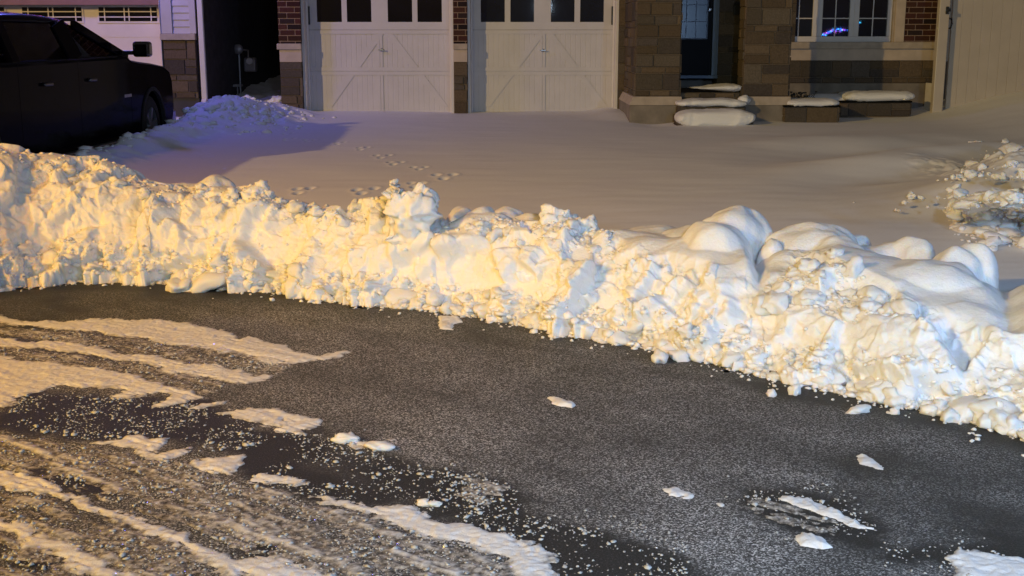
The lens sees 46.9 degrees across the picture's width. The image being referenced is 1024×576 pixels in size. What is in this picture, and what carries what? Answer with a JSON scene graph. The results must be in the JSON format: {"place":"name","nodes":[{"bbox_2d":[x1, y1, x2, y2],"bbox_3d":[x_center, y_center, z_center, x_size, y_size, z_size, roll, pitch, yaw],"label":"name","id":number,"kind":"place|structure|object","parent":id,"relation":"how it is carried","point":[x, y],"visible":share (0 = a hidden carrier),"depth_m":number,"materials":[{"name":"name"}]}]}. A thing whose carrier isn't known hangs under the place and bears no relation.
{"place":"outdoors","nodes":[
{"label":"outdoors","id":0,"kind":"place"},
{"bbox_2d":[0,0,279,116],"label":"neighbour house","id":1,"kind":"structure","parent":0,"point":[194,42],"depth_m":18.66,"materials":[{"name":"brick"}]},
{"bbox_2d":[0,5,161,65],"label":"garage door","id":2,"kind":"structure","parent":1,"relation":"in","point":[121,26],"depth_m":18.61,"materials":[{"name":"beige paint"}]},
{"bbox_2d":[235,44,257,92],"bbox_3d":[-4.773,-3.870,21.142,0.396,0.979,0.231,0,12,0],"label":"gas meter","id":3,"kind":"object","parent":1,"relation":"attached to","point":[250,64],"visible":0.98,"depth_m":21.05,"materials":[{"name":"grey metal"}]},
{"bbox_2d":[236,75,281,102],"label":"path snow","id":4,"kind":"structure","parent":0,"point":[267,89],"depth_m":21.81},
{"bbox_2d":[0,282,1023,575],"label":"road","id":5,"kind":"structure","parent":0,"point":[628,436],"depth_m":4.89,"materials":[{"name":"asphalt"}]},
{"bbox_2d":[165,277,191,292],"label":"snow chunk","id":6,"kind":"object","parent":5,"relation":"on","point":[176,285],"visible":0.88,"depth_m":7.79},
{"bbox_2d":[181,272,227,292],"bbox_3d":[-2.058,-0.021,7.829,0.364,0.152,0.182,-18,26,-2],"label":"snow chunk","id":7,"kind":"object","parent":5,"relation":"on","point":[204,282],"visible":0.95,"depth_m":7.77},
{"bbox_2d":[284,277,297,298],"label":"snow chunk","id":8,"kind":"object","parent":5,"relation":"on","point":[291,283],"visible":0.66,"depth_m":7.60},
{"bbox_2d":[330,432,359,443],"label":"snow chunk","id":9,"kind":"object","parent":5,"relation":"on","point":[340,438],"visible":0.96,"depth_m":4.90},
{"bbox_2d":[364,441,394,450],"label":"snow chunk","id":10,"kind":"object","parent":5,"relation":"on","point":[379,445],"visible":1,"depth_m":4.81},
{"bbox_2d":[439,301,455,314],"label":"snow chunk","id":11,"kind":"object","parent":5,"relation":"on","point":[444,308],"visible":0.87,"depth_m":7.18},
{"bbox_2d":[438,315,462,329],"bbox_3d":[-0.368,0.202,6.963,0.170,0.030,0.370,0,12,0],"label":"snow patch","id":12,"kind":"object","parent":5,"relation":"on","point":[446,322],"visible":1,"depth_m":6.96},
{"bbox_2d":[0,328,1004,575],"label":"snow crumbs","id":13,"kind":"object","parent":5,"relation":"on","point":[466,516],"visible":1,"depth_m":4.36,"materials":[{"name":"snow"}]},
{"bbox_2d":[0,143,1023,422],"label":"snow bank","id":14,"kind":"structure","parent":5,"relation":"on","point":[966,305],"depth_m":6.91,"materials":[{"name":"snow"}]},
{"bbox_2d":[17,243,31,254],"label":"snow chunk","id":15,"kind":"object","parent":14,"relation":"on","point":[24,249],"visible":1,"depth_m":8.07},
{"bbox_2d":[42,249,57,264],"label":"snow chunk","id":16,"kind":"object","parent":14,"relation":"on","point":[48,257],"visible":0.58,"depth_m":8.09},
{"bbox_2d":[109,175,127,186],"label":"snow lump","id":17,"kind":"object","parent":14,"relation":"on","point":[115,180],"visible":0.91,"depth_m":8.38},
{"bbox_2d":[136,187,150,199],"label":"snow lump","id":18,"kind":"object","parent":14,"relation":"on","point":[143,193],"visible":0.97,"depth_m":8.32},
{"bbox_2d":[209,253,225,270],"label":"snow chunk","id":19,"kind":"object","parent":14,"relation":"on","point":[217,260],"visible":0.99,"depth_m":7.87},
{"bbox_2d":[223,186,238,199],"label":"snow lump","id":20,"kind":"object","parent":14,"relation":"on","point":[231,191],"visible":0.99,"depth_m":8.24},
{"bbox_2d":[266,265,282,281],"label":"snow chunk","id":21,"kind":"object","parent":14,"relation":"on","point":[273,274],"visible":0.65,"depth_m":7.83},
{"bbox_2d":[287,262,302,278],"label":"snow chunk","id":22,"kind":"object","parent":14,"relation":"on","point":[294,269],"visible":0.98,"depth_m":7.59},
{"bbox_2d":[287,201,304,213],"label":"snow lump","id":23,"kind":"object","parent":14,"relation":"on","point":[295,207],"visible":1,"depth_m":8.06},
{"bbox_2d":[306,204,323,217],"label":"snow lump","id":24,"kind":"object","parent":14,"relation":"on","point":[315,210],"visible":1,"depth_m":7.85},
{"bbox_2d":[335,214,351,226],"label":"snow lump","id":25,"kind":"object","parent":14,"relation":"on","point":[342,221],"visible":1,"depth_m":7.73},
{"bbox_2d":[349,198,361,212],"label":"snow lump","id":26,"kind":"object","parent":14,"relation":"on","point":[354,205],"visible":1,"depth_m":7.90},
{"bbox_2d":[384,288,418,303],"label":"snow chunk","id":27,"kind":"object","parent":14,"relation":"on","point":[393,296],"visible":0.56,"depth_m":7.38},
{"bbox_2d":[381,178,442,244],"bbox_3d":[-0.634,-0.452,7.477,0.403,0.464,0.453,0,12,0],"label":"snow block","id":28,"kind":"object","parent":14,"relation":"on","point":[411,214],"depth_m":7.36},
{"bbox_2d":[425,290,444,306],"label":"snow chunk","id":29,"kind":"object","parent":14,"relation":"on","point":[433,298],"visible":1,"depth_m":7.28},
{"bbox_2d":[455,293,471,302],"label":"snow chunk","id":30,"kind":"object","parent":14,"relation":"on","point":[462,297],"visible":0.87,"depth_m":7.26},
{"bbox_2d":[473,303,488,318],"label":"snow chunk","id":31,"kind":"object","parent":14,"relation":"on","point":[480,310],"visible":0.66,"depth_m":7.10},
{"bbox_2d":[486,227,502,243],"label":"snow lump","id":32,"kind":"object","parent":14,"relation":"on","point":[494,234],"visible":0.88,"depth_m":7.31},
{"bbox_2d":[490,287,506,297],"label":"snow chunk","id":33,"kind":"object","parent":14,"relation":"on","point":[494,291],"visible":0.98,"depth_m":7.04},
{"bbox_2d":[0,149,1023,456],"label":"snow crumbs","id":34,"kind":"object","parent":14,"relation":"on","point":[824,347],"visible":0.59,"depth_m":6.80,"materials":[{"name":"snow"}]},
{"bbox_2d":[539,203,571,224],"bbox_3d":[0.269,-0.386,7.368,0.220,0.303,0.279,0,12,0],"label":"snow block","id":35,"kind":"object","parent":14,"relation":"on","point":[549,212],"depth_m":7.26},
{"bbox_2d":[566,219,578,228],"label":"snow lump","id":36,"kind":"object","parent":14,"relation":"on","point":[572,223],"visible":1,"depth_m":7.16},
{"bbox_2d":[568,214,598,231],"bbox_3d":[0.454,-0.337,7.308,0.318,0.256,0.256,0,12,0],"label":"snow block","id":37,"kind":"object","parent":14,"relation":"on","point":[589,221],"depth_m":7.23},
{"bbox_2d":[619,321,642,333],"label":"snow chunk","id":38,"kind":"object","parent":14,"relation":"on","point":[633,327],"visible":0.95,"depth_m":6.45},
{"bbox_2d":[676,322,694,339],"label":"snow chunk","id":39,"kind":"object","parent":14,"relation":"on","point":[685,331],"visible":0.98,"depth_m":6.12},
{"bbox_2d":[717,351,741,367],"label":"snow chunk","id":40,"kind":"object","parent":14,"relation":"on","point":[728,359],"visible":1,"depth_m":5.98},
{"bbox_2d":[753,295,769,315],"bbox_3d":[1.307,0.087,6.153,0.121,0.117,0.124,-1,12,-5],"label":"snow lump","id":41,"kind":"object","parent":14,"relation":"on","point":[758,310],"visible":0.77,"depth_m":6.11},
{"bbox_2d":[756,238,782,264],"bbox_3d":[1.476,-0.141,6.736,0.161,0.288,0.236,0,12,0],"label":"snow mound","id":42,"kind":"object","parent":14,"relation":"on","point":[770,247],"visible":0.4,"depth_m":6.66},
{"bbox_2d":[761,292,788,313],"bbox_3d":[1.366,0.077,6.099,0.148,0.114,0.134,5,13,23],"label":"snow lump","id":43,"kind":"object","parent":14,"relation":"on","point":[776,303],"visible":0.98,"depth_m":6.06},
{"bbox_2d":[772,281,789,292],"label":"snow lump","id":44,"kind":"object","parent":14,"relation":"on","point":[781,286],"visible":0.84,"depth_m":6.14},
{"bbox_2d":[799,292,815,305],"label":"snow lump","id":45,"kind":"object","parent":14,"relation":"on","point":[806,301],"visible":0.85,"depth_m":5.97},
{"bbox_2d":[797,258,820,274],"bbox_3d":[1.569,-0.112,6.233,0.139,0.107,0.148,5,13,21],"label":"snow lump","id":46,"kind":"object","parent":14,"relation":"on","point":[804,265],"visible":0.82,"depth_m":6.18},
{"bbox_2d":[793,288,825,304],"bbox_3d":[1.521,0.048,6.033,0.161,0.092,0.122,-12,26,11],"label":"snow lump","id":47,"kind":"object","parent":14,"relation":"on","point":[814,296],"visible":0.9,"depth_m":6.00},
{"bbox_2d":[826,247,844,258],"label":"snow lump","id":48,"kind":"object","parent":14,"relation":"on","point":[833,252],"visible":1,"depth_m":6.21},
{"bbox_2d":[838,289,856,297],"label":"snow lump","id":49,"kind":"object","parent":14,"relation":"on","point":[848,292],"visible":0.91,"depth_m":5.99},
{"bbox_2d":[838,305,860,322],"bbox_3d":[1.679,0.133,5.854,0.124,0.105,0.144,-1,12,-5],"label":"snow lump","id":50,"kind":"object","parent":14,"relation":"on","point":[848,314],"visible":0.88,"depth_m":5.80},
{"bbox_2d":[842,254,864,278],"bbox_3d":[1.751,-0.103,6.075,0.112,0.145,0.112,-8,15,-34],"label":"snow lump","id":51,"kind":"object","parent":14,"relation":"on","point":[854,265],"visible":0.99,"depth_m":6.04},
{"bbox_2d":[859,300,882,311],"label":"snow lump","id":52,"kind":"object","parent":14,"relation":"on","point":[873,305],"visible":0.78,"depth_m":5.75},
{"bbox_2d":[856,285,887,300],"bbox_3d":[1.798,0.043,5.901,0.120,0.119,0.149,-1,14,-4],"label":"snow lump","id":53,"kind":"object","parent":14,"relation":"on","point":[873,292],"visible":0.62,"depth_m":5.85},
{"bbox_2d":[877,302,893,315],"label":"snow lump","id":54,"kind":"object","parent":14,"relation":"on","point":[886,308],"visible":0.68,"depth_m":5.71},
{"bbox_2d":[890,298,919,316],"bbox_3d":[1.883,0.101,5.687,0.126,0.113,0.162,9,15,-27],"label":"snow lump","id":55,"kind":"object","parent":14,"relation":"on","point":[903,305],"visible":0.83,"depth_m":5.64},
{"bbox_2d":[940,381,957,395],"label":"snow chunk","id":56,"kind":"object","parent":14,"relation":"on","point":[946,387],"visible":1,"depth_m":5.33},
{"bbox_2d":[0,315,1023,575],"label":"road snow","id":57,"kind":"structure","parent":5,"relation":"on","point":[42,373],"depth_m":4.27,"materials":[{"name":"snow"}]},
{"bbox_2d":[520,312,540,328],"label":"snow chunk","id":58,"kind":"object","parent":5,"relation":"on","point":[532,318],"visible":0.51,"depth_m":6.84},
{"bbox_2d":[547,396,575,407],"bbox_3d":[0.224,0.524,5.447,0.109,0.029,0.213,-9,15,-35],"label":"snow patch","id":59,"kind":"object","parent":5,"relation":"on","point":[558,401],"visible":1,"depth_m":5.41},
{"bbox_2d":[607,330,630,344],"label":"snow chunk","id":60,"kind":"object","parent":5,"relation":"on","point":[620,337],"visible":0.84,"depth_m":6.47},
{"bbox_2d":[651,348,668,363],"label":"snow chunk","id":61,"kind":"object","parent":5,"relation":"on","point":[658,356],"visible":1,"depth_m":6.09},
{"bbox_2d":[653,333,674,351],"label":"snow chunk","id":62,"kind":"object","parent":5,"relation":"on","point":[668,346],"visible":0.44,"depth_m":6.29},
{"bbox_2d":[662,487,693,498],"bbox_3d":[0.615,0.759,4.365,0.107,0.021,0.147,-5,13,-21],"label":"snow patch","id":63,"kind":"object","parent":5,"relation":"on","point":[675,491],"visible":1,"depth_m":4.35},
{"bbox_2d":[668,350,690,361],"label":"snow chunk","id":64,"kind":"object","parent":5,"relation":"on","point":[678,355],"visible":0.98,"depth_m":6.13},
{"bbox_2d":[689,349,704,362],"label":"snow chunk","id":65,"kind":"object","parent":5,"relation":"on","point":[694,357],"visible":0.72,"depth_m":6.13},
{"bbox_2d":[779,363,798,385],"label":"snow chunk","id":66,"kind":"object","parent":5,"relation":"on","point":[786,379],"visible":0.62,"depth_m":5.74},
{"bbox_2d":[788,383,800,395],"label":"snow chunk","id":67,"kind":"object","parent":5,"relation":"on","point":[794,389],"visible":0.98,"depth_m":5.56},
{"bbox_2d":[796,532,832,548],"bbox_3d":[1.006,0.843,3.953,0.125,0.026,0.145,0,12,0],"label":"snow patch","id":68,"kind":"object","parent":5,"relation":"on","point":[810,540],"visible":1,"depth_m":3.92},
{"bbox_2d":[778,496,873,529],"bbox_3d":[1.121,0.793,4.195,0.116,0.024,0.404,-9,15,-37],"label":"snow patch","id":69,"kind":"object","parent":5,"relation":"on","point":[823,510],"visible":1,"depth_m":4.19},
{"bbox_2d":[811,365,846,386],"bbox_3d":[1.535,0.434,5.717,0.187,0.138,0.154,0,12,2],"label":"snow chunk","id":70,"kind":"object","parent":5,"relation":"on","point":[823,381],"visible":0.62,"depth_m":5.67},
{"bbox_2d":[846,404,870,413],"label":"snow chunk","id":71,"kind":"object","parent":5,"relation":"on","point":[860,408],"visible":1,"depth_m":5.29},
{"bbox_2d":[858,391,873,402],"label":"snow chunk","id":72,"kind":"object","parent":5,"relation":"on","point":[865,396],"visible":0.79,"depth_m":5.47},
{"bbox_2d":[855,377,884,390],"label":"snow chunk","id":73,"kind":"object","parent":5,"relation":"on","point":[867,382],"visible":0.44,"depth_m":5.55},
{"bbox_2d":[856,454,883,469],"bbox_3d":[1.415,0.691,4.683,0.095,0.021,0.190,0,12,0],"label":"snow patch","id":74,"kind":"object","parent":5,"relation":"on","point":[864,459],"visible":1,"depth_m":4.67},
{"bbox_2d":[861,380,892,403],"bbox_3d":[1.703,0.489,5.476,0.168,0.133,0.163,8,21,32],"label":"snow chunk","id":75,"kind":"object","parent":5,"relation":"on","point":[876,392],"visible":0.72,"depth_m":5.44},
{"bbox_2d":[882,387,906,407],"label":"snow chunk","id":76,"kind":"object","parent":5,"relation":"on","point":[894,399],"visible":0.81,"depth_m":5.37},
{"bbox_2d":[886,379,919,401],"bbox_3d":[1.791,0.498,5.452,0.175,0.162,0.215,-10,0,12],"label":"snow chunk","id":77,"kind":"object","parent":5,"relation":"on","point":[910,393],"visible":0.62,"depth_m":5.39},
{"bbox_2d":[925,399,949,409],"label":"snow chunk","id":78,"kind":"object","parent":5,"relation":"on","point":[940,404],"visible":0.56,"depth_m":5.27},
{"bbox_2d":[940,407,959,422],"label":"snow chunk","id":79,"kind":"object","parent":5,"relation":"on","point":[949,414],"visible":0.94,"depth_m":5.16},
{"bbox_2d":[947,395,979,422],"bbox_3d":[2.028,0.543,5.243,0.201,0.133,0.227,2,12,8],"label":"snow chunk","id":80,"kind":"object","parent":5,"relation":"on","point":[960,405],"visible":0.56,"depth_m":5.18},
{"bbox_2d":[976,413,990,428],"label":"snow chunk","id":81,"kind":"object","parent":5,"relation":"on","point":[984,421],"visible":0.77,"depth_m":5.06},
{"bbox_2d":[968,397,1021,420],"bbox_3d":[2.107,0.560,5.131,0.190,0.168,0.206,-2,15,-31],"label":"snow chunk","id":82,"kind":"object","parent":5,"relation":"on","point":[980,407],"visible":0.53,"depth_m":5.10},
{"bbox_2d":[989,408,1007,428],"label":"snow chunk","id":83,"kind":"object","parent":5,"relation":"on","point":[999,416],"visible":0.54,"depth_m":5.03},
{"bbox_2d":[994,414,1023,434],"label":"snow chunk","id":84,"kind":"object","parent":5,"relation":"on","point":[1013,421],"visible":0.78,"depth_m":5.00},
{"bbox_2d":[73,91,1023,291],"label":"ground snow","id":85,"kind":"structure","parent":0,"point":[610,168],"depth_m":12.28,"materials":[{"name":"snow"}]},
{"bbox_2d":[0,12,175,155],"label":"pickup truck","id":86,"kind":"object","parent":85,"relation":"on","point":[66,89],"visible":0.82,"depth_m":12.70,"materials":[{"name":"black paint"}]},
{"bbox_2d":[72,95,336,155],"bbox_3d":[-3.987,-1.910,15.065,1.941,0.928,7.315,1,12,7],"label":"snow rubble","id":87,"kind":"object","parent":85,"relation":"on","point":[210,109],"visible":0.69,"depth_m":16.28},
{"bbox_2d":[782,105,840,122],"bbox_3d":[4.340,-2.498,17.552,0.830,0.489,0.924,0,12,0],"label":"stone planter","id":88,"kind":"object","parent":85,"relation":"on","point":[816,114],"visible":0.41,"depth_m":17.08,"materials":[{"name":"brown stone"}]},
{"bbox_2d":[787,97,839,106],"bbox_3d":[4.376,-2.739,17.410,0.785,0.136,0.809,0,12,0],"label":"snow pillow","id":89,"kind":"object","parent":88,"relation":"on","point":[811,101],"visible":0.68,"depth_m":17.04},
{"bbox_2d":[807,93,844,100],"bbox_3d":[4.963,-2.816,18.410,1.067,0.429,0.694,0,12,0],"label":"snow mound","id":90,"kind":"object","parent":85,"relation":"on","point":[835,96],"visible":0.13,"depth_m":18.21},
{"bbox_2d":[838,100,911,117],"bbox_3d":[5.549,-2.691,18.431,1.116,0.501,0.825,0,12,0],"label":"stone planter","id":91,"kind":"object","parent":85,"relation":"on","point":[852,109],"visible":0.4,"depth_m":18.01,"materials":[{"name":"brown stone"}]},
{"bbox_2d":[838,90,914,101],"bbox_3d":[5.623,-2.962,18.240,1.094,0.182,0.711,0,12,0],"label":"snow pillow","id":92,"kind":"object","parent":91,"relation":"on","point":[867,96],"visible":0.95,"depth_m":17.94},
{"bbox_2d":[945,197,962,220],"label":"snow chunk","id":93,"kind":"object","parent":85,"relation":"on","point":[956,215],"visible":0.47,"depth_m":8.24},
{"bbox_2d":[952,223,981,233],"bbox_3d":[3.304,-0.252,8.443,0.446,0.421,0.538,0,12,0],"label":"snow mound","id":94,"kind":"object","parent":85,"relation":"on","point":[969,228],"visible":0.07,"depth_m":8.35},
{"bbox_2d":[965,216,1008,228],"bbox_3d":[3.426,-0.463,8.490,0.322,0.126,0.289,0,24,-4],"label":"snow chunk","id":95,"kind":"object","parent":94,"relation":"on","point":[994,222],"visible":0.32,"depth_m":8.41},
{"bbox_2d":[952,194,990,213],"bbox_3d":[3.080,-0.559,7.848,0.307,0.122,0.275,-16,0,9],"label":"snow chunk","id":96,"kind":"object","parent":85,"relation":"on","point":[964,204],"visible":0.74,"depth_m":7.78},
{"bbox_2d":[964,169,978,177],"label":"snow chunk","id":97,"kind":"object","parent":85,"relation":"on","point":[968,173],"visible":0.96,"depth_m":9.54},
{"bbox_2d":[924,0,1023,112],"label":"side gate","id":98,"kind":"structure","parent":85,"relation":"on","point":[986,51],"depth_m":18.07,"materials":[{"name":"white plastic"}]},
{"bbox_2d":[936,150,1023,246],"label":"snow crumbs","id":99,"kind":"object","parent":85,"relation":"on","point":[1013,215],"visible":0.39,"depth_m":8.21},
{"bbox_2d":[977,236,1002,246],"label":"snow chunk","id":100,"kind":"object","parent":85,"relation":"on","point":[993,240],"visible":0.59,"depth_m":7.73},
{"bbox_2d":[983,231,1012,243],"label":"snow chunk","id":101,"kind":"object","parent":85,"relation":"on","point":[1004,239],"visible":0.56,"depth_m":7.86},
{"bbox_2d":[996,218,1015,229],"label":"snow chunk","id":102,"kind":"object","parent":85,"relation":"on","point":[1006,224],"visible":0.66,"depth_m":8.35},
{"bbox_2d":[997,228,1021,235],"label":"snow chunk","id":103,"kind":"object","parent":85,"relation":"on","point":[1008,231],"visible":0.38,"depth_m":7.91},
{"bbox_2d":[996,193,1023,206],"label":"snow chunk","id":104,"kind":"object","parent":85,"relation":"on","point":[1003,201],"visible":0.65,"depth_m":7.02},
{"bbox_2d":[999,190,1023,200],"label":"snow chunk","id":105,"kind":"object","parent":104,"relation":"on","point":[1003,193],"visible":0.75,"depth_m":6.99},
{"bbox_2d":[1007,192,1023,204],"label":"snow chunk","id":106,"kind":"object","parent":104,"relation":"on","point":[1015,197],"visible":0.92,"depth_m":6.94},
{"bbox_2d":[998,142,1023,153],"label":"snow chunk","id":107,"kind":"object","parent":85,"relation":"on","point":[1009,147],"visible":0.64,"depth_m":11.99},
{"bbox_2d":[277,0,937,123],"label":"brick house","id":108,"kind":"structure","parent":0,"point":[641,61],"depth_m":18.85,"materials":[{"name":"brick"}]},
{"bbox_2d":[300,0,453,112],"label":"garage door","id":109,"kind":"structure","parent":108,"relation":"in","point":[358,55],"depth_m":18.96,"materials":[{"name":"white paint"}]},
{"bbox_2d":[467,0,618,112],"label":"garage door","id":110,"kind":"structure","parent":108,"relation":"in","point":[524,55],"depth_m":18.96,"materials":[{"name":"white paint"}]},
{"bbox_2d":[680,0,712,74],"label":"front door","id":111,"kind":"structure","parent":108,"relation":"in","point":[696,39],"depth_m":18.84,"materials":[{"name":"black paint"}]},
{"bbox_2d":[673,88,752,125],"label":"porch steps","id":112,"kind":"structure","parent":108,"relation":"attached to","point":[686,93],"depth_m":17.27,"materials":[{"name":"stone"}]},
{"bbox_2d":[675,98,746,106],"bbox_3d":[2.875,-2.690,17.084,1.017,0.139,0.521,0,12,0],"label":"snow pillow","id":113,"kind":"object","parent":112,"relation":"on","point":[707,102],"visible":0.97,"depth_m":16.86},
{"bbox_2d":[687,83,741,91],"bbox_3d":[2.994,-2.965,17.448,0.788,0.113,0.542,0,12,0],"label":"snow pillow","id":114,"kind":"object","parent":112,"relation":"on","point":[727,87],"visible":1,"depth_m":17.23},
{"bbox_2d":[674,108,755,125],"bbox_3d":[2.873,-2.411,16.755,1.118,0.273,0.523,0,12,0],"label":"snow pillow","id":115,"kind":"object","parent":112,"relation":"on","point":[714,117],"visible":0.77,"depth_m":16.53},
{"bbox_2d":[795,0,892,41],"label":"window","id":116,"kind":"structure","parent":108,"relation":"in","point":[816,20],"depth_m":18.83,"materials":[{"name":"white glass"}]},
{"bbox_2d":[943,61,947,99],"bbox_3d":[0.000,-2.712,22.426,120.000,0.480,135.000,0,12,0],"label":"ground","id":117,"kind":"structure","parent":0,"point":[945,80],"depth_m":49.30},
{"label":"snow chunk","id":118,"kind":"object","parent":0,"visible":0},
{"bbox_2d":[968,208,1002,220],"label":"snow chunk","id":119,"kind":"object","parent":118,"relation":"on","point":[987,215],"visible":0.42,"depth_m":8.19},
{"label":"snow chunk","id":120,"kind":"object","parent":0,"visible":0},
{"bbox_2d":[947,187,968,199],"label":"snow chunk","id":121,"kind":"object","parent":120,"relation":"on","point":[958,192],"visible":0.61,"depth_m":8.55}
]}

